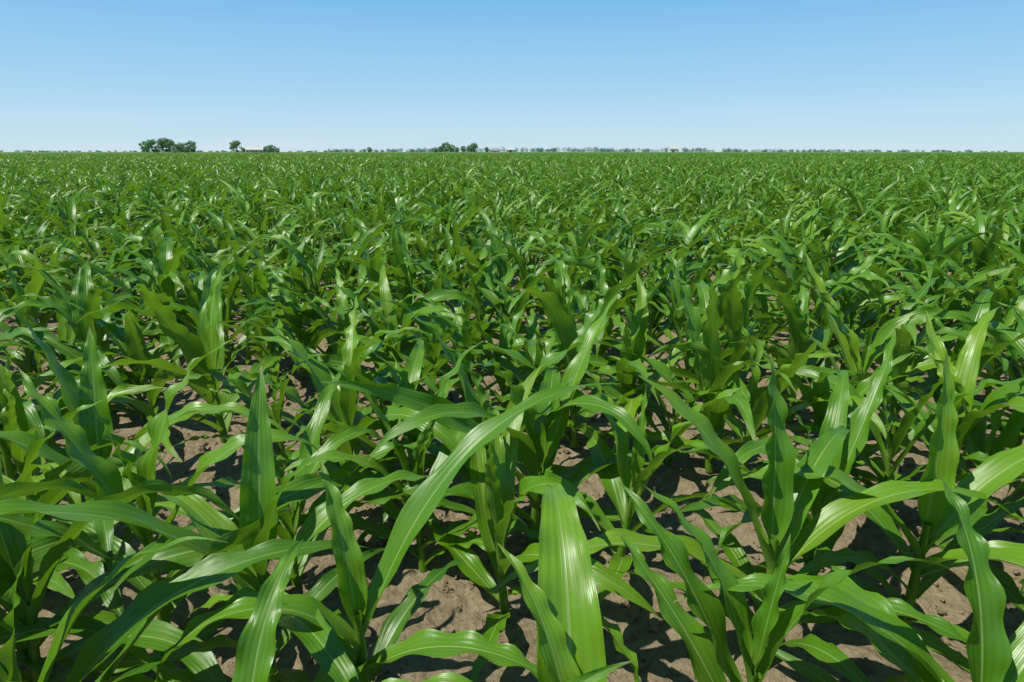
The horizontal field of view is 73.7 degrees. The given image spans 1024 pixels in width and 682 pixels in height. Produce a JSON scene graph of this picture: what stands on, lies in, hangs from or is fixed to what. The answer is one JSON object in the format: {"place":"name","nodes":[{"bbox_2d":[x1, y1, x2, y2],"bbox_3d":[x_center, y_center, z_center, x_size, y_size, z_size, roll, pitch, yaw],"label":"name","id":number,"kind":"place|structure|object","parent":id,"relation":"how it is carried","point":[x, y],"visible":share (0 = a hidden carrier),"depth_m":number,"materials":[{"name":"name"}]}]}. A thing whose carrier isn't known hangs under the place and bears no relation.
{"place":"outdoors","nodes":[
{"label":"outdoors","id":0,"kind":"place"},
{"bbox_2d":[0,166,1023,374],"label":"corn field","id":1,"kind":"structure","parent":0,"point":[822,223],"depth_m":7.92,"materials":[{"name":"green plant"}]},
{"bbox_2d":[0,204,1023,681],"bbox_3d":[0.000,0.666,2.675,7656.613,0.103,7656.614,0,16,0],"label":"ground","id":2,"kind":"structure","parent":0,"point":[664,648],"depth_m":2.35,"materials":[{"name":"soil"}]},
{"bbox_2d":[0,299,68,460],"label":"corn plant","id":3,"kind":"object","parent":2,"relation":"on","point":[33,418],"visible":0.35,"depth_m":2.60,"materials":[{"name":"green plant"}]},
{"bbox_2d":[9,293,60,373],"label":"corn plant","id":4,"kind":"object","parent":2,"relation":"on","point":[36,357],"visible":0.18,"depth_m":4.01,"materials":[{"name":"green plant"}]},
{"bbox_2d":[0,352,80,515],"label":"corn plant","id":5,"kind":"object","parent":2,"relation":"on","point":[13,417],"visible":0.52,"depth_m":2.46,"materials":[{"name":"green plant"}]},
{"bbox_2d":[0,333,116,411],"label":"corn plant","id":6,"kind":"object","parent":2,"relation":"on","point":[31,342],"visible":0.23,"depth_m":3.70,"materials":[{"name":"green plant"}]},
{"bbox_2d":[0,257,118,376],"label":"corn plant","id":7,"kind":"object","parent":2,"relation":"on","point":[35,285],"visible":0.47,"depth_m":4.00,"materials":[{"name":"green plant"}]},
{"bbox_2d":[0,305,132,463],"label":"corn plant","id":8,"kind":"object","parent":2,"relation":"on","point":[54,445],"visible":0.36,"depth_m":2.67,"materials":[{"name":"green plant"}]},
{"bbox_2d":[0,274,153,374],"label":"corn plant","id":9,"kind":"object","parent":2,"relation":"on","point":[67,331],"visible":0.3,"depth_m":3.83,"materials":[{"name":"green plant"}]},
{"bbox_2d":[0,479,162,678],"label":"corn plant","id":10,"kind":"object","parent":2,"relation":"on","point":[85,627],"visible":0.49,"depth_m":1.72,"materials":[{"name":"green plant"}]},
{"bbox_2d":[1,262,163,401],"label":"corn plant","id":11,"kind":"object","parent":2,"relation":"on","point":[63,346],"visible":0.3,"depth_m":3.66,"materials":[{"name":"green plant"}]},
{"bbox_2d":[0,342,165,482],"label":"corn plant","id":12,"kind":"object","parent":2,"relation":"on","point":[117,393],"visible":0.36,"depth_m":2.80,"materials":[{"name":"green plant"}]},
{"bbox_2d":[12,396,172,617],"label":"corn plant","id":13,"kind":"object","parent":2,"relation":"on","point":[87,571],"visible":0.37,"depth_m":2.00,"materials":[{"name":"green plant"}]},
{"bbox_2d":[46,259,180,422],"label":"corn plant","id":14,"kind":"object","parent":2,"relation":"on","point":[86,296],"visible":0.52,"depth_m":3.48,"materials":[{"name":"green plant"}]},
{"bbox_2d":[15,335,225,421],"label":"corn plant","id":15,"kind":"object","parent":2,"relation":"on","point":[166,346],"visible":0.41,"depth_m":3.40,"materials":[{"name":"green plant"}]},
{"bbox_2d":[0,461,279,681],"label":"corn plant","id":16,"kind":"object","parent":2,"relation":"on","point":[160,636],"visible":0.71,"depth_m":1.71,"materials":[{"name":"green plant"}]},
{"bbox_2d":[0,302,286,573],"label":"corn plant","id":17,"kind":"object","parent":2,"relation":"on","point":[92,390],"visible":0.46,"depth_m":2.17,"materials":[{"name":"green plant"}]},
{"bbox_2d":[60,299,235,420],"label":"corn plant","id":18,"kind":"object","parent":2,"relation":"on","point":[134,340],"visible":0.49,"depth_m":3.36,"materials":[{"name":"green plant"}]},
{"bbox_2d":[11,539,303,681],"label":"corn plant","id":19,"kind":"object","parent":2,"relation":"on","point":[255,649],"visible":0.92,"depth_m":1.30,"materials":[{"name":"green plant"}]},
{"bbox_2d":[115,237,213,367],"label":"corn plant","id":20,"kind":"object","parent":2,"relation":"on","point":[167,262],"visible":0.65,"depth_m":4.49,"materials":[{"name":"green plant"}]},
{"bbox_2d":[54,241,284,462],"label":"corn plant","id":21,"kind":"object","parent":2,"relation":"on","point":[208,338],"visible":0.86,"depth_m":3.09,"materials":[{"name":"green plant"}]},
{"bbox_2d":[0,506,367,681],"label":"corn plant","id":22,"kind":"object","parent":2,"relation":"on","point":[217,565],"visible":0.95,"depth_m":1.44,"materials":[{"name":"green plant"}]},
{"bbox_2d":[0,340,371,624],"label":"corn plant","id":23,"kind":"object","parent":2,"relation":"on","point":[106,473],"visible":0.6,"depth_m":1.82,"materials":[{"name":"green plant"}]},
{"bbox_2d":[142,258,274,353],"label":"corn plant","id":24,"kind":"object","parent":2,"relation":"on","point":[193,299],"visible":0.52,"depth_m":4.46,"materials":[{"name":"green plant"}]},
{"bbox_2d":[0,365,428,681],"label":"corn plant","id":25,"kind":"object","parent":2,"relation":"on","point":[258,498],"visible":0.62,"depth_m":1.64,"materials":[{"name":"green plant"}]},
{"bbox_2d":[113,218,320,364],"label":"corn plant","id":26,"kind":"object","parent":2,"relation":"on","point":[154,329],"visible":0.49,"depth_m":4.29,"materials":[{"name":"green plant"}]},
{"bbox_2d":[195,252,319,401],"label":"corn plant","id":27,"kind":"object","parent":2,"relation":"on","point":[273,347],"visible":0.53,"depth_m":4.00,"materials":[{"name":"green plant"}]},
{"bbox_2d":[223,239,313,375],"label":"corn plant","id":28,"kind":"object","parent":2,"relation":"on","point":[246,288],"visible":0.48,"depth_m":4.03,"materials":[{"name":"green plant"}]},
{"bbox_2d":[102,372,448,640],"bbox_3d":[-0.607,0.532,2.053,0.498,0.588,1.193,7,19,28],"label":"corn plant","id":29,"kind":"object","parent":2,"relation":"on","point":[290,519],"visible":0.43,"depth_m":2.21,"materials":[{"name":"green plant"}]},
{"bbox_2d":[172,354,380,468],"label":"corn plant","id":30,"kind":"object","parent":2,"relation":"on","point":[240,388],"visible":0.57,"depth_m":2.88,"materials":[{"name":"green plant"}]},
{"bbox_2d":[238,237,367,325],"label":"corn plant","id":31,"kind":"object","parent":2,"relation":"on","point":[331,294],"visible":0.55,"depth_m":4.94,"materials":[{"name":"green plant"}]},
{"bbox_2d":[237,267,374,376],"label":"corn plant","id":32,"kind":"object","parent":2,"relation":"on","point":[296,318],"visible":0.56,"depth_m":3.99,"materials":[{"name":"green plant"}]},
{"bbox_2d":[194,314,438,489],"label":"corn plant","id":33,"kind":"object","parent":2,"relation":"on","point":[291,394],"visible":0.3,"depth_m":2.93,"materials":[{"name":"green plant"}]},
{"bbox_2d":[234,280,407,353],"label":"corn plant","id":34,"kind":"object","parent":2,"relation":"on","point":[268,306],"visible":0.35,"depth_m":3.95,"materials":[{"name":"green plant"}]},
{"bbox_2d":[252,267,417,375],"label":"corn plant","id":35,"kind":"object","parent":2,"relation":"on","point":[341,302],"visible":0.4,"depth_m":3.93,"materials":[{"name":"green plant"}]},
{"bbox_2d":[218,296,469,540],"bbox_3d":[-0.720,0.252,2.692,0.676,0.735,1.262,-8,18,-27],"label":"corn plant","id":36,"kind":"object","parent":2,"relation":"on","point":[345,408],"visible":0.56,"depth_m":2.70,"materials":[{"name":"green plant"}]},
{"bbox_2d":[289,285,426,382],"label":"corn plant","id":37,"kind":"object","parent":2,"relation":"on","point":[335,359],"visible":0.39,"depth_m":3.73,"materials":[{"name":"green plant"}]},
{"bbox_2d":[322,266,397,335],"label":"corn plant","id":38,"kind":"object","parent":2,"relation":"on","point":[353,289],"visible":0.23,"depth_m":5.00,"materials":[{"name":"green plant"}]},
{"bbox_2d":[334,228,406,340],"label":"corn plant","id":39,"kind":"object","parent":2,"relation":"on","point":[375,264],"visible":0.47,"depth_m":4.70,"materials":[{"name":"green plant"}]},
{"bbox_2d":[156,383,620,681],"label":"corn plant","id":40,"kind":"object","parent":2,"relation":"on","point":[359,601],"visible":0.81,"depth_m":1.53,"materials":[{"name":"green plant"}]},
{"bbox_2d":[274,338,517,528],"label":"corn plant","id":41,"kind":"object","parent":2,"relation":"on","point":[413,365],"visible":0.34,"depth_m":2.68,"materials":[{"name":"green plant"}]},
{"bbox_2d":[308,265,494,404],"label":"corn plant","id":42,"kind":"object","parent":2,"relation":"on","point":[389,320],"visible":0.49,"depth_m":3.63,"materials":[{"name":"green plant"}]},
{"bbox_2d":[369,213,441,347],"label":"corn plant","id":43,"kind":"object","parent":2,"relation":"on","point":[403,272],"visible":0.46,"depth_m":4.55,"materials":[{"name":"green plant"}]},
{"bbox_2d":[275,341,539,571],"bbox_3d":[-0.421,0.386,2.263,0.881,0.772,0.864,-6,17,-21],"label":"corn plant","id":44,"kind":"object","parent":2,"relation":"on","point":[392,510],"visible":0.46,"depth_m":2.23,"materials":[{"name":"green plant"}]},
{"bbox_2d":[324,313,520,400],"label":"corn plant","id":45,"kind":"object","parent":2,"relation":"on","point":[432,345],"visible":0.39,"depth_m":3.53,"materials":[{"name":"green plant"}]},
{"bbox_2d":[374,253,498,343],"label":"corn plant","id":46,"kind":"object","parent":2,"relation":"on","point":[438,282],"visible":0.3,"depth_m":4.47,"materials":[{"name":"green plant"}]},
{"bbox_2d":[362,349,528,529],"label":"corn plant","id":47,"kind":"object","parent":2,"relation":"on","point":[402,372],"visible":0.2,"depth_m":2.56,"materials":[{"name":"green plant"}]},
{"bbox_2d":[390,253,543,344],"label":"corn plant","id":48,"kind":"object","parent":2,"relation":"on","point":[475,277],"visible":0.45,"depth_m":4.42,"materials":[{"name":"green plant"}]},
{"bbox_2d":[409,264,543,359],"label":"corn plant","id":49,"kind":"object","parent":2,"relation":"on","point":[487,315],"visible":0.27,"depth_m":4.33,"materials":[{"name":"green plant"}]},
{"bbox_2d":[319,300,662,542],"bbox_3d":[-0.127,0.292,2.441,1.322,0.812,0.494,4,16,12],"label":"corn plant","id":50,"kind":"object","parent":2,"relation":"on","point":[621,415],"visible":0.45,"depth_m":2.42,"materials":[{"name":"green plant"}]},
{"bbox_2d":[425,297,558,419],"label":"corn plant","id":51,"kind":"object","parent":2,"relation":"on","point":[506,341],"visible":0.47,"depth_m":3.28,"materials":[{"name":"green plant"}]},
{"bbox_2d":[372,289,614,403],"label":"corn plant","id":52,"kind":"object","parent":2,"relation":"on","point":[461,335],"visible":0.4,"depth_m":3.48,"materials":[{"name":"green plant"}]},
{"bbox_2d":[382,483,606,681],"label":"corn plant","id":53,"kind":"object","parent":2,"relation":"on","point":[561,601],"visible":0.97,"depth_m":1.23,"materials":[{"name":"green plant"}]},
{"bbox_2d":[0,147,1007,151],"bbox_3d":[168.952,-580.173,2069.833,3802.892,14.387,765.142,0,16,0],"label":"distant treeline","id":54,"kind":"object","parent":2,"relation":"on","point":[541,149],"visible":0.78,"depth_m":1829.87,"materials":[{"name":"green plant"}]},
{"bbox_2d":[451,208,564,310],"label":"corn plant","id":55,"kind":"object","parent":2,"relation":"on","point":[503,264],"visible":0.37,"depth_m":5.25,"materials":[{"name":"green plant"}]},
{"bbox_2d":[2,265,1023,680],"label":"soil clods","id":56,"kind":"object","parent":2,"relation":"on","point":[630,609],"visible":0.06,"depth_m":2.36,"materials":[{"name":"soil"}]},
{"bbox_2d":[462,262,576,391],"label":"corn plant","id":57,"kind":"object","parent":2,"relation":"on","point":[487,288],"visible":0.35,"depth_m":4.24,"materials":[{"name":"green plant"}]},
{"bbox_2d":[481,233,569,326],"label":"corn plant","id":58,"kind":"object","parent":2,"relation":"on","point":[524,273],"visible":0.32,"depth_m":5.10,"materials":[{"name":"green plant"}]},
{"bbox_2d":[437,309,641,431],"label":"corn plant","id":59,"kind":"object","parent":2,"relation":"on","point":[533,344],"visible":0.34,"depth_m":3.20,"materials":[{"name":"green plant"}]},
{"bbox_2d":[320,294,761,542],"bbox_3d":[0.032,0.352,2.196,1.144,0.860,1.020,-12,19,-36],"label":"corn plant","id":60,"kind":"object","parent":2,"relation":"on","point":[538,443],"visible":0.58,"depth_m":2.23,"materials":[{"name":"green plant"}]},
{"bbox_2d":[425,363,658,681],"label":"corn plant","id":61,"kind":"object","parent":2,"relation":"on","point":[492,471],"visible":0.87,"depth_m":2.01,"materials":[{"name":"green plant"}]},
{"bbox_2d":[512,254,596,367],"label":"corn plant","id":62,"kind":"object","parent":2,"relation":"on","point":[561,288],"visible":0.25,"depth_m":4.21,"materials":[{"name":"green plant"}]},
{"bbox_2d":[538,245,590,325],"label":"corn plant","id":63,"kind":"object","parent":2,"relation":"on","point":[571,271],"visible":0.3,"depth_m":4.77,"materials":[{"name":"green plant"}]},
{"bbox_2d":[496,291,675,377],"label":"corn plant","id":64,"kind":"object","parent":2,"relation":"on","point":[585,307],"visible":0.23,"depth_m":4.11,"materials":[{"name":"green plant"}]},
{"bbox_2d":[433,243,743,447],"bbox_3d":[0.285,-0.012,3.221,1.223,0.965,1.020,-5,15,-20],"label":"corn plant","id":65,"kind":"object","parent":2,"relation":"on","point":[562,319],"visible":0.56,"depth_m":3.04,"materials":[{"name":"green plant"}]},
{"bbox_2d":[566,660,633,681],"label":"corn plant","id":66,"kind":"object","parent":2,"relation":"on","point":[595,675],"visible":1,"depth_m":0.97,"materials":[{"name":"green plant"}]},
{"bbox_2d":[576,252,672,381],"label":"corn plant","id":67,"kind":"object","parent":2,"relation":"on","point":[612,319],"visible":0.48,"depth_m":3.83,"materials":[{"name":"green plant"}]},
{"bbox_2d":[567,273,691,453],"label":"corn plant","id":68,"kind":"object","parent":2,"relation":"on","point":[634,340],"visible":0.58,"depth_m":3.02,"materials":[{"name":"green plant"}]},
{"bbox_2d":[517,350,748,604],"bbox_3d":[0.261,0.402,2.167,0.606,0.716,0.981,-4,19,-23],"label":"corn plant","id":69,"kind":"object","parent":2,"relation":"on","point":[612,477],"visible":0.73,"depth_m":2.19,"materials":[{"name":"green plant"}]},
{"bbox_2d":[550,291,723,391],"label":"corn plant","id":70,"kind":"object","parent":2,"relation":"on","point":[601,361],"visible":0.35,"depth_m":3.83,"materials":[{"name":"green plant"}]},
{"bbox_2d":[537,215,738,337],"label":"corn plant","id":71,"kind":"object","parent":2,"relation":"on","point":[586,263],"visible":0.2,"depth_m":4.64,"materials":[{"name":"green plant"}]},
{"bbox_2d":[555,243,731,351],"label":"corn plant","id":72,"kind":"object","parent":2,"relation":"on","point":[655,314],"visible":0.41,"depth_m":4.66,"materials":[{"name":"green plant"}]},
{"bbox_2d":[537,251,799,472],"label":"corn plant","id":73,"kind":"object","parent":2,"relation":"on","point":[710,375],"visible":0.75,"depth_m":2.77,"materials":[{"name":"green plant"}]},
{"bbox_2d":[560,355,779,464],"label":"corn plant","id":74,"kind":"object","parent":2,"relation":"on","point":[613,390],"visible":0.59,"depth_m":2.95,"materials":[{"name":"green plant"}]},
{"bbox_2d":[606,277,777,394],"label":"corn plant","id":75,"kind":"object","parent":2,"relation":"on","point":[678,327],"visible":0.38,"depth_m":3.72,"materials":[{"name":"green plant"}]},
{"bbox_2d":[623,247,770,355],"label":"corn plant","id":76,"kind":"object","parent":2,"relation":"on","point":[673,289],"visible":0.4,"depth_m":4.53,"materials":[{"name":"green plant"}]},
{"bbox_2d":[656,281,784,348],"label":"corn plant","id":77,"kind":"object","parent":2,"relation":"on","point":[722,328],"visible":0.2,"depth_m":4.46,"materials":[{"name":"green plant"}]},
{"bbox_2d":[664,245,783,393],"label":"corn plant","id":78,"kind":"object","parent":2,"relation":"on","point":[737,310],"visible":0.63,"depth_m":3.44,"materials":[{"name":"green plant"}]},
{"bbox_2d":[668,261,809,403],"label":"corn plant","id":79,"kind":"object","parent":2,"relation":"on","point":[702,287],"visible":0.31,"depth_m":3.48,"materials":[{"name":"green plant"}]},
{"bbox_2d":[602,321,888,481],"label":"corn plant","id":80,"kind":"object","parent":2,"relation":"on","point":[761,402],"visible":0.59,"depth_m":2.70,"materials":[{"name":"green plant"}]},
{"bbox_2d":[490,354,1012,681],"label":"corn plant","id":81,"kind":"object","parent":2,"relation":"on","point":[789,496],"visible":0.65,"depth_m":1.76,"materials":[{"name":"green plant"}]},
{"bbox_2d":[741,275,819,368],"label":"corn plant","id":82,"kind":"object","parent":2,"relation":"on","point":[765,331],"visible":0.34,"depth_m":4.24,"materials":[{"name":"green plant"}]},
{"bbox_2d":[730,278,831,421],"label":"corn plant","id":83,"kind":"object","parent":2,"relation":"on","point":[797,317],"visible":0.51,"depth_m":3.34,"materials":[{"name":"green plant"}]},
{"bbox_2d":[617,479,948,681],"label":"corn plant","id":84,"kind":"object","parent":2,"relation":"on","point":[711,659],"visible":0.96,"depth_m":1.44,"materials":[{"name":"green plant"}]},
{"bbox_2d":[681,330,895,603],"bbox_3d":[0.952,0.396,2.155,1.253,0.788,0.234,-13,20,-40],"label":"corn plant","id":85,"kind":"object","parent":2,"relation":"on","point":[852,445],"visible":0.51,"depth_m":2.13,"materials":[{"name":"green plant"}]},
{"bbox_2d":[758,278,854,364],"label":"corn plant","id":86,"kind":"object","parent":2,"relation":"on","point":[822,322],"visible":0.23,"depth_m":4.03,"materials":[{"name":"green plant"}]},
{"bbox_2d":[700,352,916,484],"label":"corn plant","id":87,"kind":"object","parent":2,"relation":"on","point":[820,386],"visible":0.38,"depth_m":2.58,"materials":[{"name":"green plant"}]},
{"bbox_2d":[689,238,932,352],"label":"corn plant","id":88,"kind":"object","parent":2,"relation":"on","point":[774,284],"visible":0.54,"depth_m":4.03,"materials":[{"name":"green plant"}]},
{"bbox_2d":[673,471,1023,681],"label":"corn plant","id":89,"kind":"object","parent":2,"relation":"on","point":[995,653],"visible":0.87,"depth_m":1.38,"materials":[{"name":"green plant"}]},
{"bbox_2d":[751,265,951,369],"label":"corn plant","id":90,"kind":"object","parent":2,"relation":"on","point":[869,314],"visible":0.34,"depth_m":4.09,"materials":[{"name":"green plant"}]},
{"bbox_2d":[697,348,1023,638],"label":"corn plant","id":91,"kind":"object","parent":2,"relation":"on","point":[988,477],"visible":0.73,"depth_m":1.85,"materials":[{"name":"green plant"}]},
{"bbox_2d":[749,254,1007,455],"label":"corn plant","id":92,"kind":"object","parent":2,"relation":"on","point":[848,339],"visible":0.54,"depth_m":3.22,"materials":[{"name":"green plant"}]},
{"bbox_2d":[733,365,1023,517],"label":"corn plant","id":93,"kind":"object","parent":2,"relation":"on","point":[907,420],"visible":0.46,"depth_m":2.50,"materials":[{"name":"green plant"}]},
{"bbox_2d":[762,278,1003,439],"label":"corn plant","id":94,"kind":"object","parent":2,"relation":"on","point":[906,335],"visible":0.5,"depth_m":3.14,"materials":[{"name":"green plant"}]},
{"bbox_2d":[808,268,998,386],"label":"corn plant","id":95,"kind":"object","parent":2,"relation":"on","point":[920,294],"visible":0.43,"depth_m":3.94,"materials":[{"name":"green plant"}]},
{"bbox_2d":[849,307,1023,547],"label":"corn plant","id":96,"kind":"object","parent":2,"relation":"on","point":[966,370],"visible":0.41,"depth_m":2.42,"materials":[{"name":"green plant"}]},
{"bbox_2d":[851,310,1023,537],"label":"corn plant","id":97,"kind":"object","parent":2,"relation":"on","point":[976,441],"visible":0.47,"depth_m":2.38,"materials":[{"name":"green plant"}]},
{"bbox_2d":[861,289,1023,498],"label":"corn plant","id":98,"kind":"object","parent":2,"relation":"on","point":[980,307],"visible":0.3,"depth_m":3.07,"materials":[{"name":"green plant"}]},
{"bbox_2d":[888,318,1011,389],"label":"corn plant","id":99,"kind":"object","parent":2,"relation":"on","point":[916,378],"visible":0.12,"depth_m":3.80,"materials":[{"name":"green plant"}]},
{"bbox_2d":[893,320,1023,461],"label":"corn plant","id":100,"kind":"object","parent":2,"relation":"on","point":[999,337],"visible":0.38,"depth_m":2.99,"materials":[{"name":"green plant"}]},
{"bbox_2d":[916,537,1023,612],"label":"corn plant","id":101,"kind":"object","parent":2,"relation":"on","point":[1014,596],"visible":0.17,"depth_m":2.00,"materials":[{"name":"green plant"}]},
{"bbox_2d":[939,273,1023,398],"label":"corn plant","id":102,"kind":"object","parent":2,"relation":"on","point":[1010,319],"visible":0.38,"depth_m":3.67,"materials":[{"name":"green plant"}]},
{"bbox_2d":[989,301,1023,358],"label":"corn plant","id":103,"kind":"object","parent":2,"relation":"on","point":[1011,335],"visible":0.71,"depth_m":3.11,"materials":[{"name":"green plant"}]},
{"bbox_2d":[0,153,1023,193],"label":"distant corn field","id":104,"kind":"structure","parent":0,"point":[911,168],"depth_m":35.63,"materials":[{"name":"plant"}]},
{"bbox_2d":[0,152,1023,153],"bbox_3d":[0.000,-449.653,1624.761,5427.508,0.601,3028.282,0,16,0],"label":"crop canopy","id":105,"kind":"object","parent":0,"point":[527,152],"visible":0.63,"depth_m":769.75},
{"bbox_2d":[0,0,1023,151],"label":"sky","id":106,"kind":"structure","parent":0,"point":[83,75],"materials":[{"name":"blue"}]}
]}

